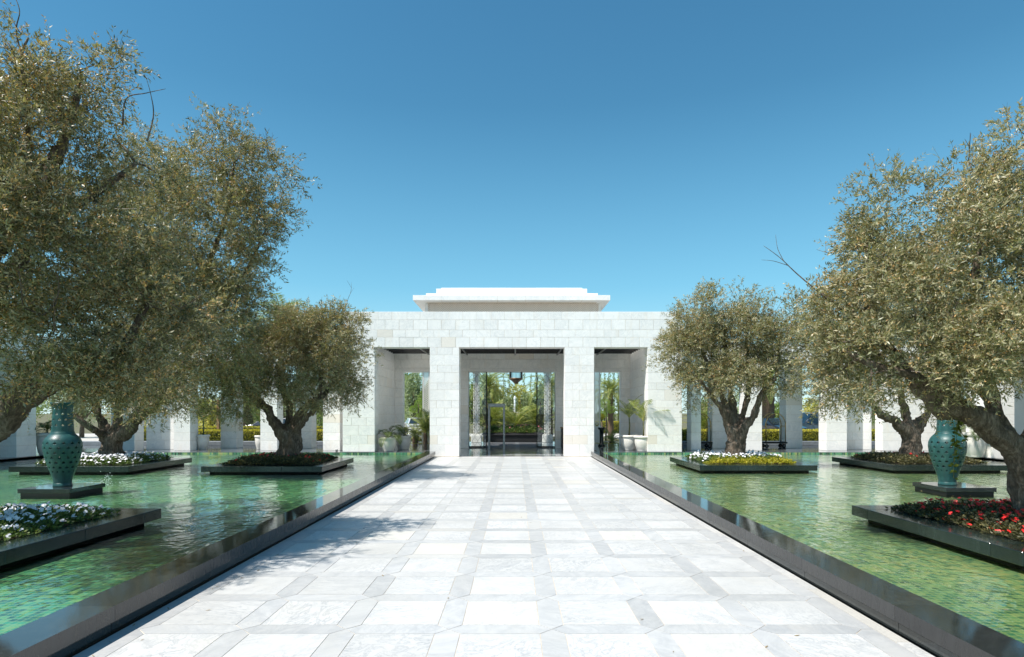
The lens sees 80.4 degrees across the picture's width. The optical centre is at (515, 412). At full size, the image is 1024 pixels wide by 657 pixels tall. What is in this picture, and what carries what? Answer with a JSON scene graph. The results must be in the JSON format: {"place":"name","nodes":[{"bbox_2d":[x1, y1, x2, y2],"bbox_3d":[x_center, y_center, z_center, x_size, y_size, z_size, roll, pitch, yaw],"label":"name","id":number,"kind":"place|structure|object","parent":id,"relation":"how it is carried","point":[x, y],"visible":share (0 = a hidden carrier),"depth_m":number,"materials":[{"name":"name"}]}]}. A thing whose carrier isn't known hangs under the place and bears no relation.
{"place":"outdoors","nodes":[
{"label":"outdoors","id":0,"kind":"place"},
{"bbox_2d":[0,455,405,634],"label":"pool floor","id":1,"kind":"structure","parent":0,"point":[19,607],"depth_m":7.10,"materials":[{"name":"green tile"}]},
{"bbox_2d":[17,483,104,498],"bbox_3d":[-8.920,1.677,11.960,0.996,0.475,0.996,0,0,0],"label":"urn pedestal","id":2,"kind":"object","parent":1,"relation":"on","point":[51,491],"visible":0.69,"depth_m":11.55,"materials":[{"name":"black stone"}]},
{"bbox_2d":[42,402,82,486],"bbox_3d":[-8.920,0.615,11.950,0.650,1.645,0.650,0,0,0],"label":"pierced urn","id":3,"kind":"object","parent":2,"relation":"on","point":[62,459],"visible":0.96,"depth_m":11.79,"materials":[{"name":"teal ceramic"}]},
{"bbox_2d":[0,508,160,569],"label":"planter","id":4,"kind":"object","parent":1,"relation":"on","point":[17,550],"visible":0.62,"depth_m":7.22,"materials":[{"name":"black stone"}]},
{"bbox_2d":[0,501,120,541],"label":"flower bed","id":5,"kind":"object","parent":4,"relation":"on","point":[16,518],"visible":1,"depth_m":7.61,"materials":[{"name":"white plant"}]},
{"bbox_2d":[0,0,255,440],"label":"olive tree","id":6,"kind":"object","parent":4,"relation":"on","point":[34,201],"visible":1,"depth_m":6.82,"materials":[{"name":"green plant"}]},
{"bbox_2d":[8,458,191,473],"bbox_3d":[-11.675,1.657,17.395,3.146,0.515,3.106,0,0,0],"label":"planter","id":7,"kind":"object","parent":1,"relation":"on","point":[87,468],"visible":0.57,"depth_m":16.00,"materials":[{"name":"black stone"}]},
{"bbox_2d":[35,451,173,464],"bbox_3d":[-11.674,1.259,17.393,2.607,0.287,2.559,0,0,0],"label":"flower bed","id":8,"kind":"object","parent":7,"relation":"on","point":[96,458],"visible":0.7,"depth_m":16.75,"materials":[{"name":"white plant"}]},
{"bbox_2d":[1,92,322,456],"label":"olive tree","id":9,"kind":"object","parent":7,"relation":"on","point":[115,437],"visible":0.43,"depth_m":14.16,"materials":[{"name":"green plant"}]},
{"bbox_2d":[201,458,353,474],"bbox_3d":[-6.635,1.657,17.395,3.166,0.515,3.106,0,0,0],"label":"planter","id":10,"kind":"object","parent":1,"relation":"on","point":[322,467],"visible":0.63,"depth_m":15.85,"materials":[{"name":"black stone"}]},
{"bbox_2d":[220,451,338,464],"bbox_3d":[-6.641,1.270,17.391,2.643,0.276,2.560,0,0,0],"label":"flower bed","id":11,"kind":"object","parent":10,"relation":"on","point":[265,458],"visible":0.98,"depth_m":16.56,"materials":[{"name":"red plant"}]},
{"bbox_2d":[217,284,383,456],"bbox_3d":[-5.945,-1.176,17.801,4.626,5.281,4.197,0,0,20],"label":"olive tree","id":12,"kind":"object","parent":10,"relation":"on","point":[321,359],"visible":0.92,"depth_m":17.05,"materials":[{"name":"green plant"}]},
{"bbox_2d":[0,454,418,594],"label":"water","id":13,"kind":"structure","parent":0,"point":[366,461],"depth_m":13.81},
{"bbox_2d":[0,444,429,460],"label":"gallery floor","id":14,"kind":"structure","parent":0,"point":[418,448],"depth_m":24.52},
{"bbox_2d":[0,353,35,457],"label":"marble pillar","id":15,"kind":"structure","parent":14,"relation":"on","point":[20,442],"depth_m":20.77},
{"bbox_2d":[35,420,61,454],"bbox_3d":[-16.921,0.879,22.017,1.285,1.281,1.295,0,0,0],"label":"potted palm","id":16,"kind":"object","parent":14,"relation":"on","point":[41,437],"visible":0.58,"depth_m":21.70,"materials":[{"name":"white ceramic"}]},
{"bbox_2d":[111,380,143,450],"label":"marble pillar","id":17,"kind":"structure","parent":14,"relation":"on","point":[135,442],"depth_m":24.53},
{"bbox_2d":[146,371,173,449],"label":"marble pillar","id":18,"kind":"structure","parent":14,"relation":"on","point":[157,440],"depth_m":25.10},
{"bbox_2d":[174,377,197,450],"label":"marble pillar","id":19,"kind":"structure","parent":14,"relation":"on","point":[185,436],"depth_m":24.40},
{"bbox_2d":[63,441,322,444],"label":"wall","id":20,"kind":"structure","parent":14,"relation":"on","point":[210,442],"depth_m":28.60,"materials":[{"name":"grey stone"}]},
{"bbox_2d":[191,397,215,449],"bbox_3d":[-12.940,0.377,24.987,1.398,2.287,1.421,0,0,21],"label":"potted palm","id":21,"kind":"object","parent":14,"relation":"on","point":[203,441],"visible":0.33,"depth_m":24.90,"materials":[{"name":"white ceramic"}]},
{"bbox_2d":[221,369,242,447],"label":"marble pillar","id":22,"kind":"structure","parent":14,"relation":"on","point":[230,438],"depth_m":26.20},
{"bbox_2d":[260,363,282,450],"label":"marble pillar","id":23,"kind":"structure","parent":14,"relation":"on","point":[268,439],"depth_m":24.40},
{"bbox_2d":[150,453,420,454],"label":"pool wall","id":24,"kind":"structure","parent":14,"relation":"on","point":[258,453],"depth_m":23.43,"materials":[{"name":"green tile"}]},
{"bbox_2d":[296,368,315,447],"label":"marble pillar","id":25,"kind":"structure","parent":14,"relation":"on","point":[308,434],"depth_m":26.20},
{"bbox_2d":[323,366,342,450],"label":"marble pillar","id":26,"kind":"structure","parent":14,"relation":"on","point":[332,433],"depth_m":24.40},
{"bbox_2d":[378,349,394,448],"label":"hall side wall","id":27,"kind":"structure","parent":14,"relation":"on","point":[386,396],"depth_m":27.22,"materials":[{"name":"stone"}]},
{"bbox_2d":[377,427,406,451],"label":"potted palm","id":28,"kind":"object","parent":14,"relation":"on","point":[387,443],"visible":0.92,"depth_m":23.75,"materials":[{"name":"white ceramic"}]},
{"bbox_2d":[385,424,418,448],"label":"potted palm","id":29,"kind":"object","parent":14,"relation":"on","point":[405,441],"visible":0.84,"depth_m":25.24,"materials":[{"name":"plant"}]},
{"bbox_2d":[252,292,312,417],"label":"palm tree","id":30,"kind":"object","parent":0,"point":[280,296],"visible":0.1,"depth_m":45.31,"materials":[{"name":"green plant"}]},
{"bbox_2d":[77,434,618,440],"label":"driveway","id":31,"kind":"structure","parent":0,"point":[90,437],"depth_m":42.06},
{"bbox_2d":[39,386,111,437],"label":"garden tree","id":32,"kind":"object","parent":31,"relation":"on","point":[81,431],"visible":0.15,"depth_m":41.87,"materials":[{"name":"green plant"}]},
{"bbox_2d":[198,395,220,427],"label":"garden tree","id":33,"kind":"object","parent":31,"relation":"on","point":[208,422],"visible":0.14,"depth_m":40.55,"materials":[{"name":"green plant"}]},
{"bbox_2d":[404,373,422,417],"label":"garden tree","id":34,"kind":"object","parent":31,"relation":"on","point":[412,389],"visible":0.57,"depth_m":43.80,"materials":[{"name":"green plant"}]},
{"bbox_2d":[405,417,426,435],"bbox_3d":[-5.941,0.994,38.000,2.160,1.419,4.600,0,0,-14],"label":"parked car","id":35,"kind":"object","parent":31,"relation":"on","point":[410,421],"visible":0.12,"depth_m":36.96,"materials":[{"name":"silver metal"}]},
{"bbox_2d":[762,369,778,417],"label":"palm tree","id":36,"kind":"object","parent":31,"relation":"on","point":[768,408],"visible":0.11,"depth_m":36.67,"materials":[{"name":"green plant"}]},
{"bbox_2d":[762,418,808,429],"bbox_3d":[15.479,0.994,36.500,2.160,1.419,4.600,0,0,-14],"label":"parked car","id":37,"kind":"object","parent":31,"relation":"on","point":[772,423],"visible":0.12,"depth_m":35.55,"materials":[{"name":"black paint"}]},
{"bbox_2d":[802,412,818,428],"bbox_3d":[18.915,0.829,38.000,5.000,1.749,2.260,0,0,0],"label":"parked car","id":38,"kind":"object","parent":31,"relation":"on","point":[806,420],"visible":0.1,"depth_m":37.12,"materials":[{"name":"blue paint"}]},
{"bbox_2d":[469,373,515,428],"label":"palm tree","id":39,"kind":"object","parent":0,"point":[490,387],"visible":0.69,"depth_m":41.19,"materials":[{"name":"green plant"}]},
{"bbox_2d":[36,413,965,433],"bbox_3d":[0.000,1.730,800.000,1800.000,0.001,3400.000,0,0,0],"label":"ground","id":40,"kind":"structure","parent":0,"point":[43,419],"depth_m":99.19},
{"bbox_2d":[0,451,434,656],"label":"kerb","id":41,"kind":"structure","parent":40,"relation":"on","point":[74,629],"depth_m":5.45,"materials":[{"name":"black stone"}]},
{"bbox_2d":[505,383,529,416],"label":"garden tree","id":42,"kind":"object","parent":40,"relation":"on","point":[518,393],"visible":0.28,"depth_m":49.84,"materials":[{"name":"green plant"}]},
{"bbox_2d":[595,421,618,432],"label":"hedge","id":43,"kind":"object","parent":40,"relation":"on","point":[616,425],"visible":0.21,"depth_m":51.55,"materials":[{"name":"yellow plant"}]},
{"bbox_2d":[591,451,1023,656],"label":"kerb","id":44,"kind":"structure","parent":40,"relation":"on","point":[932,628],"depth_m":5.39,"materials":[{"name":"black stone"}]},
{"bbox_2d":[73,457,934,656],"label":"path","id":45,"kind":"structure","parent":0,"point":[583,563],"depth_m":5.87,"materials":[{"name":"stone"}]},
{"bbox_2d":[0,0,1023,413],"label":"sky","id":46,"kind":"structure","parent":0,"point":[635,153],"materials":[{"name":"blue"}]},
{"bbox_2d":[411,442,618,457],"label":"hall floor","id":47,"kind":"structure","parent":0,"point":[519,449],"depth_m":27.38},
{"bbox_2d":[405,408,429,443],"bbox_3d":[-4.548,0.737,30.955,2.213,1.946,2.177,0,0,-26],"label":"spiky plant","id":48,"kind":"object","parent":47,"relation":"on","point":[424,424],"visible":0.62,"depth_m":30.87,"materials":[{"name":"green plant"}]},
{"bbox_2d":[422,372,429,443],"bbox_3d":[-4.627,-0.704,31.500,0.448,4.800,0.240,0,0,0],"label":"lattice screen","id":49,"kind":"object","parent":47,"relation":"on","point":[425,388],"visible":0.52,"depth_m":31.48,"materials":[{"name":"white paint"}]},
{"bbox_2d":[471,372,481,442],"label":"lattice column","id":50,"kind":"structure","parent":47,"relation":"on","point":[475,438],"depth_m":34.78,"materials":[{"name":"white paint"}]},
{"bbox_2d":[469,372,486,447],"bbox_3d":[-1.838,-0.208,29.650,0.906,3.804,0.060,0,0,0],"label":"glass door","id":51,"kind":"structure","parent":47,"relation":"on","point":[479,415],"depth_m":29.63,"materials":[{"name":"glass"}]},
{"bbox_2d":[488,403,504,448],"bbox_3d":[-0.880,0.628,28.598,0.784,2.137,0.566,0,0,0],"label":"walk through detector","id":52,"kind":"object","parent":47,"relation":"on","point":[496,405],"visible":1,"depth_m":28.32,"materials":[{"name":"grey metal"}]},
{"bbox_2d":[394,354,629,447],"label":"hall back wall","id":53,"kind":"structure","parent":47,"relation":"on","point":[619,363],"depth_m":29.10,"materials":[{"name":"stone"}]},
{"bbox_2d":[343,288,681,456],"bbox_3d":[-0.117,-1.905,27.099,13.207,7.210,7.002,0,0,0],"label":"entrance portal","id":54,"kind":"object","parent":47,"relation":"on","point":[577,328],"visible":0.88,"depth_m":23.60,"materials":[{"name":"stone"}]},
{"bbox_2d":[482,432,543,441],"bbox_3d":[-0.111,1.434,35.903,3.646,0.523,1.280,0,0,0],"label":"flower trough","id":55,"kind":"object","parent":47,"relation":"on","point":[516,437],"visible":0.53,"depth_m":35.33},
{"bbox_2d":[481,398,492,429],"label":"topiary","id":56,"kind":"object","parent":55,"relation":"in","point":[484,403],"visible":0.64,"depth_m":36.23,"materials":[{"name":"green plant"}]},
{"bbox_2d":[482,424,543,432],"bbox_3d":[-0.105,0.906,35.884,3.782,0.544,1.430,0,0,0],"label":"flower bed","id":57,"kind":"object","parent":55,"relation":"on","point":[522,428],"visible":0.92,"depth_m":35.50,"materials":[{"name":"green plant"}]},
{"bbox_2d":[535,398,543,428],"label":"topiary","id":58,"kind":"object","parent":55,"relation":"in","point":[540,416],"visible":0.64,"depth_m":36.23,"materials":[{"name":"green plant"}]},
{"bbox_2d":[536,372,554,447],"bbox_3d":[1.505,-0.208,29.650,0.932,3.804,0.060,0,0,0],"label":"glass door","id":59,"kind":"structure","parent":47,"relation":"on","point":[541,414],"depth_m":29.64,"materials":[{"name":"glass"}]},
{"bbox_2d":[542,372,552,442],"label":"lattice column","id":60,"kind":"structure","parent":47,"relation":"on","point":[547,438],"depth_m":34.79,"materials":[{"name":"white paint"}]},
{"bbox_2d":[594,372,600,442],"bbox_3d":[4.245,-0.704,31.500,0.420,4.800,0.240,0,0,0],"label":"lattice screen","id":61,"kind":"object","parent":47,"relation":"on","point":[597,412],"visible":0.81,"depth_m":31.46,"materials":[{"name":"white paint"}]},
{"bbox_2d":[411,436,618,441],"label":"garden bed soil","id":62,"kind":"structure","parent":0,"point":[553,439],"depth_m":39.01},
{"bbox_2d":[99,429,322,440],"bbox_3d":[-13.958,1.262,30.931,14.229,1.000,0.891,0,0,0],"label":"hedge","id":63,"kind":"object","parent":62,"relation":"on","point":[248,434],"visible":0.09,"depth_m":30.65,"materials":[{"name":"green plant"}]},
{"bbox_2d":[144,425,322,429],"bbox_3d":[-14.188,1.193,32.630,13.724,1.127,0.681,0,0,0],"label":"hedge","id":64,"kind":"object","parent":62,"relation":"on","point":[214,427],"visible":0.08,"depth_m":32.47,"materials":[{"name":"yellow plant"}]},
{"bbox_2d":[409,399,424,439],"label":"topiary","id":65,"kind":"object","parent":62,"relation":"on","point":[416,405],"visible":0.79,"depth_m":37.91,"materials":[{"name":"green plant"}]},
{"bbox_2d":[416,379,428,415],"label":"garden tree","id":66,"kind":"object","parent":62,"relation":"on","point":[420,396],"visible":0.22,"depth_m":41.69,"materials":[{"name":"green plant"}]},
{"bbox_2d":[469,382,483,433],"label":"garden tree","id":67,"kind":"object","parent":62,"relation":"on","point":[471,409],"visible":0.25,"depth_m":42.87,"materials":[{"name":"green plant"}]},
{"bbox_2d":[469,399,521,427],"bbox_3d":[-1.326,0.413,38.566,3.527,2.594,3.215,0,0,0],"label":"spiky plant","id":68,"kind":"object","parent":62,"relation":"on","point":[493,412],"visible":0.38,"depth_m":38.23,"materials":[{"name":"green plant"}]},
{"bbox_2d":[499,393,518,425],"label":"garden tree","id":69,"kind":"object","parent":62,"relation":"on","point":[510,403],"visible":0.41,"depth_m":43.85,"materials":[{"name":"green plant"}]},
{"bbox_2d":[490,404,538,432],"bbox_3d":[0.213,0.844,37.599,3.743,2.794,3.892,0,0,0],"label":"cycad","id":70,"kind":"object","parent":62,"relation":"on","point":[517,419],"visible":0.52,"depth_m":37.31,"materials":[{"name":"green plant"}]},
{"bbox_2d":[520,392,538,425],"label":"garden tree","id":71,"kind":"object","parent":62,"relation":"on","point":[524,403],"visible":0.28,"depth_m":42.75,"materials":[{"name":"green plant"}]},
{"bbox_2d":[515,400,554,427],"bbox_3d":[1.562,0.342,38.611,3.494,2.735,3.334,0,0,0],"label":"spiky plant","id":72,"kind":"object","parent":62,"relation":"on","point":[533,413],"visible":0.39,"depth_m":38.37,"materials":[{"name":"green plant"}]},
{"bbox_2d":[524,373,554,434],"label":"palm tree","id":73,"kind":"object","parent":62,"relation":"on","point":[552,387],"visible":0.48,"depth_m":41.28,"materials":[{"name":"green plant"}]},
{"bbox_2d":[595,378,618,438],"bbox_3d":[6.320,-0.396,40.039,3.291,4.213,3.499,0,0,0],"label":"palm tree","id":74,"kind":"object","parent":62,"relation":"on","point":[610,387],"visible":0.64,"depth_m":39.81,"materials":[{"name":"green plant"}]},
{"bbox_2d":[598,399,615,439],"bbox_3d":[5.583,0.415,36.992,1.243,2.576,0.800,0,0,0],"label":"topiary","id":75,"kind":"object","parent":62,"relation":"on","point":[605,412],"visible":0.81,"depth_m":36.95,"materials":[{"name":"green plant"}]},
{"bbox_2d":[682,403,707,428],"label":"spiky plant","id":76,"kind":"object","parent":62,"relation":"on","point":[703,423],"visible":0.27,"depth_m":32.78,"materials":[{"name":"green plant"}]},
{"bbox_2d":[682,429,874,440],"bbox_3d":[13.449,1.264,30.926,14.215,1.018,0.896,0,0,0],"label":"hedge","id":77,"kind":"object","parent":62,"relation":"on","point":[807,434],"visible":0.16,"depth_m":30.65,"materials":[{"name":"green plant"}]},
{"bbox_2d":[594,444,998,461],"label":"gallery floor","id":78,"kind":"structure","parent":0,"point":[612,448],"depth_m":24.52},
{"bbox_2d":[606,394,643,450],"bbox_3d":[4.808,0.370,24.794,1.934,2.300,1.459,0,0,26],"label":"potted palm","id":79,"kind":"object","parent":78,"relation":"on","point":[628,442],"visible":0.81,"depth_m":24.50,"materials":[{"name":"green plant"}]},
{"bbox_2d":[630,349,644,434],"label":"hall side wall","id":80,"kind":"structure","parent":78,"relation":"on","point":[637,373],"depth_m":27.51,"materials":[{"name":"stone"}]},
{"bbox_2d":[623,399,670,451],"bbox_3d":[5.259,0.422,23.962,1.843,2.196,1.554,0,0,41],"label":"potted palm","id":81,"kind":"object","parent":78,"relation":"on","point":[641,443],"visible":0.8,"depth_m":23.79,"materials":[{"name":"green plant"}]},
{"bbox_2d":[687,362,700,450],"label":"marble pillar","id":82,"kind":"structure","parent":78,"relation":"on","point":[693,432],"depth_m":24.40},
{"bbox_2d":[682,344,924,365],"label":"gallery roof","id":83,"kind":"structure","parent":82,"relation":"on","point":[792,350],"depth_m":24.38,"materials":[{"name":"white paint"}]},
{"bbox_2d":[686,413,712,447],"bbox_3d":[8.016,0.760,26.434,1.021,1.516,0.560,0,0,0],"label":"luggage trolley","id":84,"kind":"object","parent":78,"relation":"on","point":[707,445],"visible":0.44,"depth_m":26.42,"materials":[{"name":"black metal"}]},
{"bbox_2d":[708,379,727,447],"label":"marble pillar","id":85,"kind":"structure","parent":78,"relation":"on","point":[718,439],"depth_m":26.20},
{"bbox_2d":[605,453,861,454],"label":"pool wall","id":86,"kind":"structure","parent":78,"relation":"on","point":[768,453],"depth_m":23.43,"materials":[{"name":"green tile"}]},
{"bbox_2d":[739,364,761,450],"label":"marble pillar","id":87,"kind":"structure","parent":78,"relation":"on","point":[754,441],"depth_m":24.40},
{"bbox_2d":[762,413,787,447],"bbox_3d":[11.258,0.760,26.434,0.998,1.516,0.560,0,0,0],"label":"luggage trolley","id":88,"kind":"object","parent":78,"relation":"on","point":[766,445],"visible":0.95,"depth_m":26.22,"materials":[{"name":"black metal"}]},
{"bbox_2d":[682,441,874,444],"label":"wall","id":89,"kind":"structure","parent":78,"relation":"on","point":[803,443],"depth_m":28.60,"materials":[{"name":"grey stone"}]},
{"bbox_2d":[779,366,801,447],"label":"marble pillar","id":90,"kind":"structure","parent":78,"relation":"on","point":[790,412],"depth_m":26.20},
{"bbox_2d":[819,363,846,450],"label":"marble pillar","id":91,"kind":"structure","parent":78,"relation":"on","point":[832,434],"depth_m":24.40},
{"bbox_2d":[847,365,870,449],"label":"marble pillar","id":92,"kind":"structure","parent":78,"relation":"on","point":[858,439],"depth_m":25.10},
{"bbox_2d":[875,363,961,450],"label":"marble pillar","id":93,"kind":"structure","parent":78,"relation":"on","point":[887,437],"depth_m":24.40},
{"bbox_2d":[959,425,986,457],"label":"potted palm","id":94,"kind":"object","parent":78,"relation":"on","point":[977,444],"visible":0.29,"depth_m":20.65,"materials":[{"name":"white ceramic"}]},
{"bbox_2d":[966,375,1013,457],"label":"marble pillar","id":95,"kind":"structure","parent":78,"relation":"on","point":[1008,413],"depth_m":20.40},
{"bbox_2d":[802,398,818,411],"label":"garden tree","id":96,"kind":"object","parent":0,"point":[809,407],"visible":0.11,"depth_m":44.19,"materials":[{"name":"green plant"}]},
{"bbox_2d":[607,454,1023,602],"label":"water","id":97,"kind":"structure","parent":0,"point":[643,461],"depth_m":13.62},
{"bbox_2d":[618,455,1023,642],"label":"pool floor","id":98,"kind":"structure","parent":0,"point":[992,607],"depth_m":7.00,"materials":[{"name":"green tile"}]},
{"bbox_2d":[670,457,816,473],"bbox_3d":[6.505,1.657,17.775,3.146,0.515,3.146,0,0,0],"label":"planter","id":99,"kind":"object","parent":98,"relation":"on","point":[799,467],"visible":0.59,"depth_m":16.20,"materials":[{"name":"black stone"}]},
{"bbox_2d":[642,275,810,456],"bbox_3d":[6.441,-1.245,17.988,4.448,5.450,4.847,0,0,41],"label":"olive tree","id":100,"kind":"object","parent":99,"relation":"on","point":[700,335],"visible":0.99,"depth_m":17.44,"materials":[{"name":"green plant"}]},
{"bbox_2d":[684,450,796,463],"bbox_3d":[6.494,1.262,17.778,2.595,0.294,2.603,0,0,0],"label":"flower bed","id":101,"kind":"object","parent":99,"relation":"on","point":[721,457],"visible":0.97,"depth_m":16.94,"materials":[{"name":"white plant"}]},
{"bbox_2d":[832,457,1004,473],"bbox_3d":[11.675,1.657,17.775,3.146,0.515,3.146,0,0,0],"label":"planter","id":102,"kind":"object","parent":98,"relation":"on","point":[929,467],"visible":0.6,"depth_m":16.36,"materials":[{"name":"black stone"}]},
{"bbox_2d":[774,265,1021,456],"bbox_3d":[11.045,-1.562,17.804,7.329,6.009,3.948,0,0,0],"label":"olive tree","id":103,"kind":"object","parent":102,"relation":"on","point":[909,430],"visible":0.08,"depth_m":17.62,"materials":[{"name":"green plant"}]},
{"bbox_2d":[851,450,987,463],"bbox_3d":[11.661,1.267,17.777,2.604,0.267,2.610,0,0,0],"label":"flower bed","id":104,"kind":"object","parent":102,"relation":"on","point":[902,458],"visible":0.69,"depth_m":17.09,"materials":[{"name":"green plant"}]},
{"bbox_2d":[852,505,1023,570],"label":"planter","id":105,"kind":"object","parent":98,"relation":"on","point":[994,547],"visible":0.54,"depth_m":7.26,"materials":[{"name":"black stone"}]},
{"bbox_2d":[764,96,1023,513],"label":"olive tree","id":106,"kind":"object","parent":105,"relation":"on","point":[972,325],"visible":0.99,"depth_m":7.32,"materials":[{"name":"green plant"}]},
{"bbox_2d":[948,419,969,479],"bbox_3d":[5.471,0.404,7.493,0.275,0.849,0.159,0,0,0],"label":"hanging vine","id":107,"kind":"object","parent":106,"relation":"hanging from","point":[954,432],"visible":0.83,"depth_m":7.49,"materials":[{"name":"green plant"}]},
{"bbox_2d":[884,497,1023,541],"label":"flower bed","id":108,"kind":"object","parent":105,"relation":"on","point":[1001,517],"visible":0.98,"depth_m":7.73,"materials":[{"name":"red plant"}]},
{"bbox_2d":[912,482,996,497],"bbox_3d":[8.770,1.677,12.150,0.976,0.475,0.996,0,0,0],"label":"urn pedestal","id":109,"kind":"object","parent":98,"relation":"on","point":[962,489],"visible":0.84,"depth_m":11.71,"materials":[{"name":"black stone"}]},
{"bbox_2d":[928,420,967,485],"bbox_3d":[8.660,0.615,12.150,0.650,1.645,0.650,0,0,38],"label":"pierced urn","id":110,"kind":"object","parent":109,"relation":"on","point":[941,457],"visible":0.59,"depth_m":11.99,"materials":[{"name":"teal ceramic"}]},
{"bbox_2d":[1014,359,1023,435],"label":"wing wall","id":111,"kind":"structure","parent":0,"point":[1018,412],"depth_m":23.49,"materials":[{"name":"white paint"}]},
{"bbox_3d":[-20.400,-0.290,8.000,0.400,3.620,32.000,0,0,0],"label":"wing wall","id":112,"kind":"object","parent":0,"visible":0},
{"bbox_2d":[0,330,77,359],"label":"gallery roof","id":113,"kind":"structure","parent":112,"relation":"on","point":[19,344],"depth_m":20.83,"materials":[{"name":"white paint"}]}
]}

